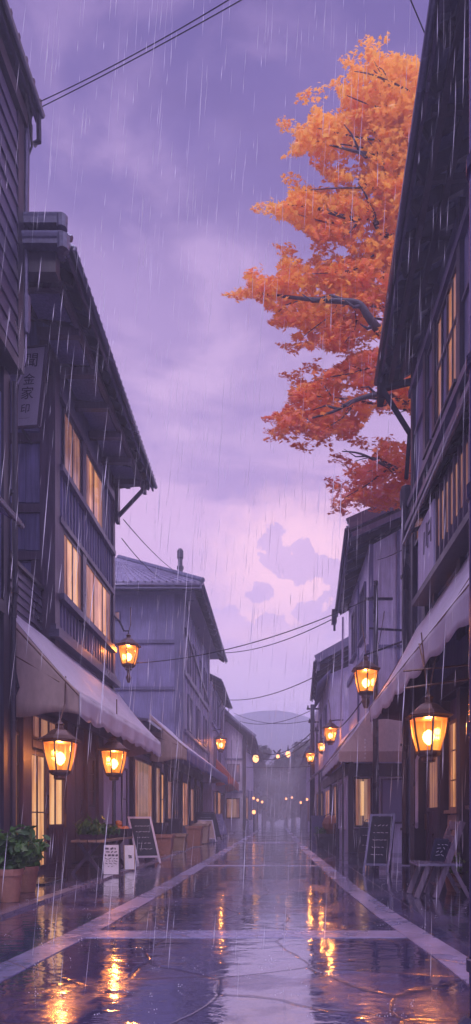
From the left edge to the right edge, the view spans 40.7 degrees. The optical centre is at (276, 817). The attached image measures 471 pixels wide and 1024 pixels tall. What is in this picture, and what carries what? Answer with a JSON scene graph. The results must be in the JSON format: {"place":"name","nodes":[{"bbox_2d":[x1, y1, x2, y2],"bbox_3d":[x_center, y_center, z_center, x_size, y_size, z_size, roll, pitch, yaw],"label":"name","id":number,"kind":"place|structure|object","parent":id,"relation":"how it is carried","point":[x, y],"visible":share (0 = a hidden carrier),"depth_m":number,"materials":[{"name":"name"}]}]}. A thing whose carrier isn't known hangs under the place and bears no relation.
{"place":"outdoors","nodes":[
{"label":"outdoors","id":0,"kind":"place"},
{"bbox_2d":[90,824,120,863],"bbox_3d":[-3.965,0.615,14.700,0.570,0.910,0.600,0,0,0],"label":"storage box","id":1,"kind":"object","parent":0,"point":[97,851],"visible":0.18,"depth_m":14.42,"materials":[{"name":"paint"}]},
{"bbox_2d":[0,831,233,909],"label":"pavement","id":2,"kind":"structure","parent":0,"point":[87,871],"depth_m":11.41,"materials":[{"name":"grey stone"}]},
{"bbox_2d":[0,824,39,902],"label":"potted plant","id":3,"kind":"object","parent":2,"relation":"on","point":[20,848],"visible":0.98,"depth_m":7.91,"materials":[{"name":"green plant"}]},
{"bbox_2d":[0,0,44,835],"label":"wooden house","id":4,"kind":"structure","parent":2,"relation":"on","point":[20,106],"depth_m":10.37,"materials":[{"name":"brown wood"}]},
{"bbox_2d":[41,0,228,101],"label":"overhead cable","id":5,"kind":"object","parent":4,"relation":"attached to","point":[138,51],"visible":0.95,"depth_m":9.73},
{"bbox_2d":[42,0,241,106],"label":"overhead cable","id":6,"kind":"object","parent":4,"relation":"attached to","point":[144,53],"visible":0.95,"depth_m":9.73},
{"bbox_2d":[11,834,50,892],"bbox_3d":[-3.564,0.637,9.101,0.742,0.858,0.642,0,0,19],"label":"potted plant","id":7,"kind":"object","parent":2,"relation":"on","point":[29,877],"visible":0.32,"depth_m":8.96,"materials":[{"name":"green plant"}]},
{"bbox_2d":[36,878,65,884],"bbox_3d":[-3.800,1.054,10.400,0.360,0.027,1.000,0,0,0],"label":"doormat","id":8,"kind":"object","parent":2,"relation":"on","point":[44,881],"visible":0.71,"depth_m":10.39,"materials":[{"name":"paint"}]},
{"bbox_2d":[8,212,160,871],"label":"shop house","id":9,"kind":"structure","parent":2,"relation":"on","point":[61,628],"depth_m":13.46,"materials":[{"name":"brown wood"}]},
{"bbox_2d":[16,732,19,827],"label":"window","id":10,"kind":"structure","parent":9,"relation":"in","point":[17,733],"depth_m":11.37,"materials":[{"name":"black wood"}]},
{"bbox_2d":[11,344,48,443],"bbox_3d":[-4.908,-8.568,12.938,0.737,1.668,0.725,0,0,0],"label":"hanging sign","id":11,"kind":"object","parent":9,"relation":"attached to","point":[31,385],"visible":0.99,"depth_m":12.60,"materials":[{"name":"paint"}]},
{"bbox_2d":[32,751,48,871],"bbox_3d":[-4.655,-0.095,12.325,0.130,2.330,0.910,0,0,0],"label":"door","id":12,"kind":"structure","parent":9,"relation":"in","point":[40,818],"depth_m":12.54,"materials":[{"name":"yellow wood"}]},
{"bbox_2d":[32,715,56,741],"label":"window","id":13,"kind":"structure","parent":9,"relation":"in","point":[41,725],"depth_m":12.45,"materials":[{"name":"yellow glass"}]},
{"bbox_2d":[48,771,65,869],"bbox_3d":[-4.655,-0.095,13.330,0.130,2.330,1.020,0,0,0],"label":"door","id":14,"kind":"structure","parent":9,"relation":"in","point":[56,788],"depth_m":13.40,"materials":[{"name":"yellow wood"}]},
{"bbox_2d":[38,676,81,779],"bbox_3d":[-3.557,-1.509,10.429,0.612,1.791,0.764,0,0,0],"label":"street lantern","id":15,"kind":"object","parent":9,"relation":"hanging from","point":[59,754],"visible":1,"depth_m":10.25,"materials":[{"name":"yellow metal"}]},
{"bbox_2d":[62,407,81,493],"bbox_3d":[-4.685,-8.280,14.485,0.070,1.400,1.270,0,0,0],"label":"window","id":16,"kind":"structure","parent":9,"relation":"in","point":[75,464],"depth_m":14.43,"materials":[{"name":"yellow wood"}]},
{"bbox_2d":[63,529,81,610],"bbox_3d":[-4.685,-5.565,14.475,0.070,1.430,1.350,0,0,0],"label":"window","id":17,"kind":"structure","parent":9,"relation":"in","point":[69,547],"depth_m":14.46,"materials":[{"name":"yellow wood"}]},
{"bbox_2d":[89,756,94,806],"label":"window","id":18,"kind":"structure","parent":9,"relation":"in","point":[91,758],"depth_m":16.04,"materials":[{"name":"black wood"}]},
{"bbox_2d":[86,450,102,528],"bbox_3d":[-4.685,-8.280,16.165,0.070,1.400,1.570,0,0,0],"label":"window","id":19,"kind":"structure","parent":9,"relation":"in","point":[94,487],"depth_m":16.25,"materials":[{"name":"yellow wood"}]},
{"bbox_2d":[86,560,110,640],"bbox_3d":[-4.685,-5.565,16.575,0.070,1.430,2.350,0,0,0],"label":"window","id":20,"kind":"structure","parent":9,"relation":"in","point":[101,602],"depth_m":16.61,"materials":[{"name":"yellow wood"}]},
{"bbox_2d":[121,768,127,826],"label":"window","id":21,"kind":"structure","parent":9,"relation":"in","point":[125,769],"depth_m":19.64,"materials":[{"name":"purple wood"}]},
{"bbox_2d":[114,607,140,682],"bbox_3d":[-4.274,-5.048,18.320,0.768,2.324,0.760,0,0,22],"label":"street lantern","id":22,"kind":"object","parent":9,"relation":"attached to","point":[128,659],"visible":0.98,"depth_m":18.14,"materials":[{"name":"glass"}]},
{"bbox_2d":[71,836,132,873],"bbox_3d":[-3.537,0.760,12.925,0.673,0.659,2.350,0,0,0],"label":"trestle table","id":23,"kind":"object","parent":2,"relation":"on","point":[89,856],"visible":0.65,"depth_m":11.93,"materials":[{"name":"wood"}]},
{"bbox_2d":[73,813,108,839],"bbox_3d":[-3.549,0.173,12.198,0.651,0.506,0.856,0,0,0],"label":"planter box","id":24,"kind":"object","parent":23,"relation":"on","point":[88,830],"visible":0.98,"depth_m":11.97,"materials":[{"name":"green wood"}]},
{"bbox_2d":[97,824,120,837],"bbox_3d":[-3.524,0.229,12.991,0.628,0.395,0.929,0,0,0],"label":"planter box","id":25,"kind":"object","parent":23,"relation":"on","point":[111,831],"visible":0.42,"depth_m":12.88,"materials":[{"name":"green wood"}]},
{"bbox_2d":[108,820,131,836],"bbox_3d":[-3.440,0.247,13.775,0.480,0.355,0.550,0,0,0],"label":"fruit crate","id":26,"kind":"object","parent":23,"relation":"on","point":[127,832],"visible":0.44,"depth_m":13.67,"materials":[{"name":"black wood"}]},
{"bbox_2d":[103,844,119,874],"bbox_3d":[-3.074,0.793,11.783,0.358,0.566,0.151,0,0,4],"label":"leaning sign","id":27,"kind":"object","parent":2,"relation":"on","point":[111,862],"visible":0.97,"depth_m":11.76,"materials":[{"name":"white wood"}]},
{"bbox_2d":[98,699,129,843],"bbox_3d":[-3.470,-0.762,13.529,0.617,3.655,0.771,0,0,0],"label":"street lantern","id":28,"kind":"object","parent":2,"relation":"on","point":[113,751],"visible":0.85,"depth_m":13.36,"materials":[{"name":"yellow metal"}]},
{"bbox_2d":[124,845,134,869],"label":"leaning sign","id":29,"kind":"object","parent":2,"relation":"on","point":[129,857],"visible":0.95,"depth_m":12.92,"materials":[{"name":"cardboard"}]},
{"bbox_2d":[127,816,160,862],"bbox_3d":[-3.127,0.530,14.923,0.766,1.097,0.558,0,0,-14],"label":"chalkboard sign","id":30,"kind":"object","parent":2,"relation":"on","point":[143,833],"visible":0.98,"depth_m":14.80,"materials":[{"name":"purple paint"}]},
{"bbox_2d":[153,823,167,833],"bbox_3d":[-3.700,0.619,19.300,0.680,0.898,0.660,0,0,0],"label":"storage chest","id":31,"kind":"object","parent":2,"relation":"on","point":[158,828],"visible":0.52,"depth_m":19.01,"materials":[{"name":"paint"}]},
{"bbox_2d":[155,834,174,854],"bbox_3d":[-3.250,0.784,18.300,0.560,0.568,0.560,0,0,0],"label":"square planter","id":32,"kind":"object","parent":2,"relation":"on","point":[165,843],"visible":0.79,"depth_m":18.07,"materials":[{"name":"ceramic"}]},
{"bbox_2d":[115,548,227,844],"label":"hipped roof house","id":33,"kind":"structure","parent":2,"relation":"on","point":[150,787],"depth_m":28.00,"materials":[{"name":"grey wood"}]},
{"bbox_2d":[135,756,152,822],"bbox_3d":[-4.675,-0.825,22.150,0.090,2.350,3.100,0,0,0],"label":"window","id":34,"kind":"structure","parent":33,"relation":"in","point":[143,768],"depth_m":22.23,"materials":[{"name":"yellow glass"}]},
{"bbox_2d":[157,766,160,822],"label":"window","id":35,"kind":"structure","parent":33,"relation":"in","point":[158,768],"depth_m":25.05,"materials":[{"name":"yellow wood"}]},
{"bbox_2d":[161,772,164,822],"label":"window","id":36,"kind":"structure","parent":33,"relation":"in","point":[162,774],"depth_m":25.93,"materials":[{"name":"yellow glass"}]},
{"bbox_2d":[168,780,172,818],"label":"window","id":37,"kind":"structure","parent":33,"relation":"in","point":[170,816],"depth_m":27.82,"materials":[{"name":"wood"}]},
{"bbox_2d":[175,778,179,818],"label":"window","id":38,"kind":"structure","parent":33,"relation":"in","point":[177,781],"depth_m":29.85,"materials":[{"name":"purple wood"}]},
{"bbox_2d":[183,781,188,826],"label":"window","id":39,"kind":"structure","parent":33,"relation":"in","point":[185,788],"depth_m":32.47,"materials":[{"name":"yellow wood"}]},
{"bbox_2d":[187,638,190,677],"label":"window","id":40,"kind":"structure","parent":33,"relation":"in","point":[188,649],"depth_m":30.05,"materials":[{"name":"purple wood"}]},
{"bbox_2d":[187,694,192,733],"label":"window","id":41,"kind":"structure","parent":33,"relation":"in","point":[191,700],"depth_m":30.47,"materials":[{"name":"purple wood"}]},
{"bbox_2d":[191,788,194,825],"bbox_3d":[-4.655,-0.265,34.750,0.130,2.670,1.700,0,0,0],"label":"door","id":42,"kind":"structure","parent":33,"relation":"in","point":[192,789],"depth_m":35.19,"materials":[{"name":"red wood"}]},
{"bbox_2d":[192,644,196,687],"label":"window","id":43,"kind":"structure","parent":33,"relation":"in","point":[193,646],"depth_m":31.83,"materials":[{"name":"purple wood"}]},
{"bbox_2d":[196,706,200,741],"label":"window","id":44,"kind":"structure","parent":33,"relation":"in","point":[198,712],"depth_m":33.67,"materials":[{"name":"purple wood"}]},
{"bbox_2d":[197,786,200,811],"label":"window","id":45,"kind":"structure","parent":33,"relation":"in","point":[198,788],"depth_m":37.87,"materials":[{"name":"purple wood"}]},
{"bbox_2d":[199,657,201,695],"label":"window","id":46,"kind":"structure","parent":33,"relation":"in","point":[200,662],"depth_m":34.57,"materials":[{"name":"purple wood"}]},
{"bbox_2d":[203,716,206,747],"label":"window","id":47,"kind":"structure","parent":33,"relation":"in","point":[204,718],"depth_m":36.26,"materials":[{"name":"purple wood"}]},
{"bbox_2d":[204,668,206,703],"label":"window","id":48,"kind":"structure","parent":33,"relation":"in","point":[205,672],"depth_m":36.97,"materials":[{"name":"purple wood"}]},
{"bbox_2d":[223,619,330,652],"bbox_3d":[-0.378,-8.999,31.851,0.040,1.343,12.105,0,0,-28],"label":"overhead cable","id":49,"kind":"object","parent":33,"relation":"attached to","point":[282,640],"visible":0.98,"depth_m":30.53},
{"bbox_2d":[165,819,182,833],"bbox_3d":[-3.550,0.559,21.900,0.560,1.018,0.560,0,0,0],"label":"storage chest","id":50,"kind":"object","parent":2,"relation":"on","point":[175,825],"visible":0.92,"depth_m":21.66,"materials":[{"name":"black wood"}]},
{"bbox_2d":[173,833,187,850],"bbox_3d":[-3.120,0.799,20.400,0.480,0.538,0.560,0,0,0],"label":"square planter","id":51,"kind":"object","parent":2,"relation":"on","point":[180,841],"visible":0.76,"depth_m":20.17,"materials":[{"name":"ceramic"}]},
{"bbox_2d":[185,826,203,845],"bbox_3d":[-3.050,0.699,23.600,0.610,0.738,0.760,0,0,0],"label":"square planter","id":52,"kind":"object","parent":2,"relation":"on","point":[196,832],"visible":1,"depth_m":23.28,"materials":[{"name":"wood"}]},
{"bbox_2d":[192,824,210,842],"bbox_3d":[-3.100,0.669,26.200,0.680,0.798,0.860,0,0,0],"label":"square planter","id":53,"kind":"object","parent":2,"relation":"on","point":[206,832],"visible":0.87,"depth_m":25.83,"materials":[{"name":"paint"}]},
{"bbox_2d":[198,820,215,841],"bbox_3d":[-3.066,0.595,27.580,0.766,0.963,0.508,0,0,-24],"label":"chalkboard sign","id":54,"kind":"object","parent":2,"relation":"on","point":[212,836],"visible":0.3,"depth_m":27.55,"materials":[{"name":"purple paint"}]},
{"bbox_2d":[194,812,221,839],"bbox_3d":[-3.208,0.420,29.238,1.245,1.315,0.558,0,0,-30],"label":"chalkboard sign","id":55,"kind":"object","parent":2,"relation":"on","point":[205,815],"visible":0.34,"depth_m":29.24,"materials":[{"name":"black wood"}]},
{"bbox_2d":[201,673,238,822],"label":"narrow house","id":56,"kind":"structure","parent":2,"relation":"on","point":[213,797],"depth_m":42.20,"materials":[{"name":"grey wood"}]},
{"bbox_2d":[213,691,215,723],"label":"window","id":57,"kind":"structure","parent":56,"relation":"in","point":[214,695],"depth_m":41.32,"materials":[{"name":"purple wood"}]},
{"bbox_2d":[213,791,216,813],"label":"window","id":58,"kind":"structure","parent":56,"relation":"in","point":[214,792],"depth_m":41.88,"materials":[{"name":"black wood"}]},
{"bbox_2d":[217,698,219,728],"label":"window","id":59,"kind":"structure","parent":56,"relation":"in","point":[218,703],"depth_m":44.36,"materials":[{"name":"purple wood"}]},
{"bbox_2d":[217,791,220,813],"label":"window","id":60,"kind":"structure","parent":56,"relation":"in","point":[218,793],"depth_m":44.36,"materials":[{"name":"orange glass"}]},
{"bbox_2d":[213,723,227,752],"bbox_3d":[-3.605,-5.228,39.782,1.028,2.357,1.094,0,0,0],"label":"street lantern","id":61,"kind":"object","parent":56,"relation":"attached to","point":[220,739],"visible":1,"depth_m":39.51,"materials":[{"name":"yellow glass"}]},
{"bbox_2d":[221,793,224,820],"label":"window","id":62,"kind":"structure","parent":56,"relation":"in","point":[222,794],"depth_m":48.53,"materials":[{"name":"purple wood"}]},
{"bbox_2d":[215,814,227,836],"bbox_3d":[-3.208,0.445,33.438,1.195,1.265,0.558,0,0,-30],"label":"chalkboard sign","id":63,"kind":"object","parent":2,"relation":"on","point":[220,821],"visible":0.34,"depth_m":33.46,"materials":[{"name":"paint"}]},
{"bbox_2d":[224,709,261,830],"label":"corner house","id":64,"kind":"structure","parent":2,"relation":"on","point":[238,808],"depth_m":50.00,"materials":[{"name":"black wood"}]},
{"bbox_2d":[226,798,239,817],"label":"window","id":65,"kind":"structure","parent":64,"relation":"in","point":[232,805],"depth_m":49.98,"materials":[{"name":"yellow glass"}]},
{"bbox_2d":[227,764,239,781],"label":"window","id":66,"kind":"structure","parent":64,"relation":"in","point":[229,768],"depth_m":49.98,"materials":[{"name":"purple glass"}]},
{"bbox_2d":[248,791,252,819],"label":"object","id":67,"kind":"object","parent":64,"relation":"in","point":[250,806],"visible":0.94,"depth_m":53.00,"materials":[{"name":"paint"}]},
{"bbox_2d":[253,745,280,815],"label":"distant tree","id":68,"kind":"object","parent":2,"relation":"on","point":[261,779],"visible":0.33,"depth_m":69.56,"materials":[{"name":"green plant"}]},
{"bbox_2d":[7,0,428,717],"label":"sky","id":69,"kind":"structure","parent":0,"point":[230,108],"materials":[{"name":"purple"}]},
{"bbox_2d":[0,823,468,1023],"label":"road","id":70,"kind":"structure","parent":0,"point":[370,980],"depth_m":5.03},
{"bbox_2d":[0,823,268,981],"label":"paving band","id":71,"kind":"object","parent":70,"relation":"on","point":[11,967],"visible":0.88,"depth_m":6.28,"materials":[{"name":"stone"}]},
{"bbox_2d":[5,843,465,1017],"bbox_3d":[-0.403,1.059,15.402,5.624,0.064,24.037,0,0,0],"label":"rain splash","id":72,"kind":"object","parent":70,"relation":"on","point":[232,949],"visible":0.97,"depth_m":5.56,"materials":[{"name":"white"}]},
{"bbox_2d":[86,842,406,937],"bbox_3d":[-0.275,1.108,16.880,2.950,0.024,22.240,0,0,0],"label":"paving band","id":73,"kind":"object","parent":70,"relation":"on","point":[247,934],"visible":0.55,"depth_m":5.96,"materials":[{"name":"stone"}]},
{"bbox_2d":[282,824,468,984],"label":"paving band","id":74,"kind":"object","parent":70,"relation":"on","point":[451,959],"visible":0.8,"depth_m":6.38,"materials":[{"name":"stone"}]},
{"bbox_2d":[0,0,468,1004],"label":"rain","id":75,"kind":"object","parent":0,"point":[224,480],"visible":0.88,"depth_m":6.87,"materials":[{"name":"white"}]},
{"bbox_2d":[233,710,309,821],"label":"hills","id":76,"kind":"structure","parent":0,"point":[283,734],"depth_m":172.91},
{"bbox_2d":[289,823,468,946],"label":"pavement","id":77,"kind":"structure","parent":0,"point":[447,912],"depth_m":8.97,"materials":[{"name":"grey stone"}]},
{"bbox_2d":[270,738,309,826],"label":"distant tree","id":78,"kind":"object","parent":77,"relation":"on","point":[284,774],"visible":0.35,"depth_m":72.27,"materials":[{"name":"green plant"}]},
{"bbox_2d":[292,753,308,814],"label":"distant tree","id":79,"kind":"object","parent":77,"relation":"on","point":[300,790],"visible":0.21,"depth_m":67.39,"materials":[{"name":"purple plant"}]},
{"bbox_2d":[298,745,309,829],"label":"house","id":80,"kind":"structure","parent":77,"relation":"on","point":[303,761],"depth_m":57.64,"materials":[{"name":"purple wood"}]},
{"bbox_2d":[307,704,318,834],"bbox_3d":[2.500,-2.828,38.000,1.400,7.845,0.323,0,0,0],"label":"utility pole","id":81,"kind":"object","parent":77,"relation":"on","point":[312,721],"visible":0.62,"depth_m":37.90,"materials":[{"name":"black wood"}]},
{"bbox_2d":[305,735,314,764],"bbox_3d":[1.988,-4.055,37.570,0.644,1.885,0.883,0,0,0],"label":"street lantern","id":82,"kind":"object","parent":81,"relation":"attached to","point":[310,753],"visible":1,"depth_m":37.34,"materials":[{"name":"yellow glass"}]},
{"bbox_2d":[311,816,323,839],"bbox_3d":[1.980,0.510,30.200,0.680,1.168,0.660,0,0,0],"label":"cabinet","id":83,"kind":"object","parent":77,"relation":"on","point":[316,821],"visible":0.61,"depth_m":29.90,"materials":[{"name":"grey wood"}]},
{"bbox_2d":[221,31,419,516],"bbox_3d":[1.731,-10.668,16.953,6.479,23.548,3.678,0,0,-8],"label":"maple tree","id":84,"kind":"object","parent":77,"relation":"on","point":[384,117],"visible":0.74,"depth_m":16.01,"materials":[{"name":"orange plant"}]},
{"bbox_2d":[307,636,348,815],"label":"back house","id":85,"kind":"structure","parent":77,"relation":"on","point":[324,662],"depth_m":30.71,"materials":[{"name":"grey wood"}]},
{"bbox_2d":[322,501,401,854],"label":"gabled shop","id":86,"kind":"structure","parent":77,"relation":"on","point":[374,529],"depth_m":20.58,"materials":[{"name":"grey wood"}]},
{"bbox_2d":[325,787,329,816],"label":"window","id":87,"kind":"structure","parent":86,"relation":"in","point":[327,792],"depth_m":26.77,"materials":[{"name":"yellow glass"}]},
{"bbox_2d":[322,700,342,744],"bbox_3d":[2.217,-3.815,25.438,0.726,1.885,1.208,0,0,17],"label":"street lantern","id":88,"kind":"object","parent":86,"relation":"attached to","point":[330,728],"visible":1,"depth_m":25.04,"materials":[{"name":"yellow glass"}]},
{"bbox_2d":[333,784,336,847],"bbox_3d":[2.155,-0.055,23.300,0.130,2.290,1.400,0,0,0],"label":"door","id":89,"kind":"structure","parent":86,"relation":"in","point":[335,785],"depth_m":23.43,"materials":[{"name":"red wood"}]},
{"bbox_2d":[338,779,345,829],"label":"window","id":90,"kind":"structure","parent":86,"relation":"in","point":[339,783],"depth_m":20.93,"materials":[{"name":"purple paint"}]},
{"bbox_2d":[349,605,356,663],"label":"window","id":91,"kind":"structure","parent":86,"relation":"in","point":[354,615],"depth_m":24.19,"materials":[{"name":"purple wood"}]},
{"bbox_2d":[357,581,365,647],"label":"window","id":92,"kind":"structure","parent":86,"relation":"in","point":[362,612],"depth_m":21.82,"materials":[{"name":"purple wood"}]},
{"bbox_2d":[354,777,371,826],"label":"window","id":93,"kind":"structure","parent":86,"relation":"in","point":[358,819],"depth_m":19.47,"materials":[{"name":"yellow glass"}]},
{"bbox_2d":[381,778,401,823],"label":"window","id":94,"kind":"structure","parent":86,"relation":"in","point":[393,805],"depth_m":19.48,"materials":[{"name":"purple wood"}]},
{"bbox_2d":[357,826,368,857],"bbox_3d":[2.475,0.666,17.297,0.555,0.871,0.508,0,0,6],"label":"chalkboard sign","id":95,"kind":"object","parent":77,"relation":"on","point":[362,839],"visible":0.41,"depth_m":17.20,"materials":[{"name":"black wood"}]},
{"bbox_2d":[363,814,395,872],"bbox_3d":[2.078,0.516,12.736,0.626,1.174,0.678,0,0,14],"label":"chalkboard sign","id":96,"kind":"object","parent":77,"relation":"on","point":[381,827],"visible":0.99,"depth_m":12.59,"materials":[{"name":"wood"}]},
{"bbox_2d":[365,580,401,813],"bbox_3d":[2.726,-2.453,16.100,0.952,7.095,0.162,0,0,0],"label":"utility pole","id":97,"kind":"object","parent":77,"relation":"on","point":[375,628],"visible":0.68,"depth_m":16.05,"materials":[{"name":"paint"}]},
{"bbox_2d":[137,596,372,662],"bbox_3d":[-0.798,-5.069,17.298,7.122,1.187,0.025,0,0,20],"label":"overhead cable","id":98,"kind":"object","parent":97,"relation":"attached to","point":[255,641],"visible":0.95,"depth_m":17.19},
{"bbox_2d":[369,0,468,887],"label":"timber house","id":99,"kind":"structure","parent":77,"relation":"on","point":[435,178],"depth_m":10.95,"materials":[{"name":"brown wood"}]},
{"bbox_2d":[351,624,401,707],"bbox_3d":[2.368,-3.619,14.719,1.387,2.105,0.670,0,0,34],"label":"street lantern","id":100,"kind":"object","parent":99,"relation":"attached to","point":[365,682],"visible":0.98,"depth_m":14.74,"materials":[{"name":"orange glass"}]},
{"bbox_2d":[422,339,431,459],"bbox_3d":[2.990,-8.170,12.350,0.160,2.060,0.620,0,0,0],"label":"window","id":101,"kind":"structure","parent":99,"relation":"in","point":[429,441],"depth_m":12.53,"materials":[{"name":"black wood"}]},
{"bbox_2d":[425,757,436,876],"bbox_3d":[2.955,-0.305,11.775,0.130,2.790,1.250,0,0,0],"label":"door","id":102,"kind":"structure","parent":99,"relation":"in","point":[431,769],"depth_m":12.18,"materials":[{"name":"wood"}]},
{"bbox_2d":[403,632,468,762],"bbox_3d":[2.292,-1.621,8.419,1.191,1.762,0.658,0,0,22],"label":"street lantern","id":103,"kind":"object","parent":99,"relation":"attached to","point":[423,724],"visible":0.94,"depth_m":8.37,"materials":[{"name":"glass"}]},
{"bbox_2d":[431,262,455,437],"bbox_3d":[2.990,-8.195,11.150,0.160,2.110,1.520,0,0,0],"label":"window","id":104,"kind":"structure","parent":99,"relation":"in","point":[449,300],"depth_m":11.12,"materials":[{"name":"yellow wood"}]},
{"bbox_2d":[444,719,455,813],"bbox_3d":[2.945,-0.840,10.440,0.150,1.560,0.880,0,0,0],"label":"window","id":105,"kind":"structure","parent":99,"relation":"in","point":[452,724],"depth_m":10.68,"materials":[{"name":"glass"}]},
{"bbox_2d":[407,820,468,897],"bbox_3d":[2.256,0.576,8.840,0.772,1.057,0.640,0,0,0],"label":"folding chair","id":106,"kind":"object","parent":77,"relation":"on","point":[447,864],"visible":0.88,"depth_m":8.60,"materials":[{"name":"brown wood"}]},
{"bbox_2d":[430,838,451,861],"bbox_3d":[2.305,0.460,8.897,0.301,0.320,0.106,0,0,33],"label":"slate board","id":107,"kind":"object","parent":106,"relation":"on","point":[440,849],"visible":0.98,"depth_m":8.88,"materials":[{"name":"stone"}]},
{"bbox_2d":[440,848,467,891],"bbox_3d":[2.625,0.715,9.390,0.382,0.761,0.500,0,0,0],"label":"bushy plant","id":108,"kind":"object","parent":77,"relation":"on","point":[449,886],"visible":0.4,"depth_m":9.33,"materials":[{"name":"green plant"}]},
{"bbox_3d":[1.920,0.855,23.600,1.010,0.478,0.960,0,0,0],"label":"flower trough","id":109,"kind":"object","parent":77,"relation":"on","visible":0},
{"bbox_2d":[322,812,335,833],"bbox_3d":[2.050,0.219,23.600,0.720,0.802,0.720,0,0,0],"label":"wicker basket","id":110,"kind":"object","parent":109,"relation":"on","point":[328,825],"visible":0.69,"depth_m":23.34,"materials":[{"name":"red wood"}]},
{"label":"ground","id":111,"kind":"structure","parent":0,"visible":0},
{"bbox_2d":[0,823,258,917],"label":"kerb","id":112,"kind":"structure","parent":111,"relation":"on","point":[5,912],"depth_m":9.18,"materials":[{"name":"stone"}]},
{"bbox_2d":[253,761,287,825],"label":"distant tree","id":113,"kind":"object","parent":111,"relation":"on","point":[274,796],"visible":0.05,"depth_m":76.28,"materials":[{"name":"purple plant"}]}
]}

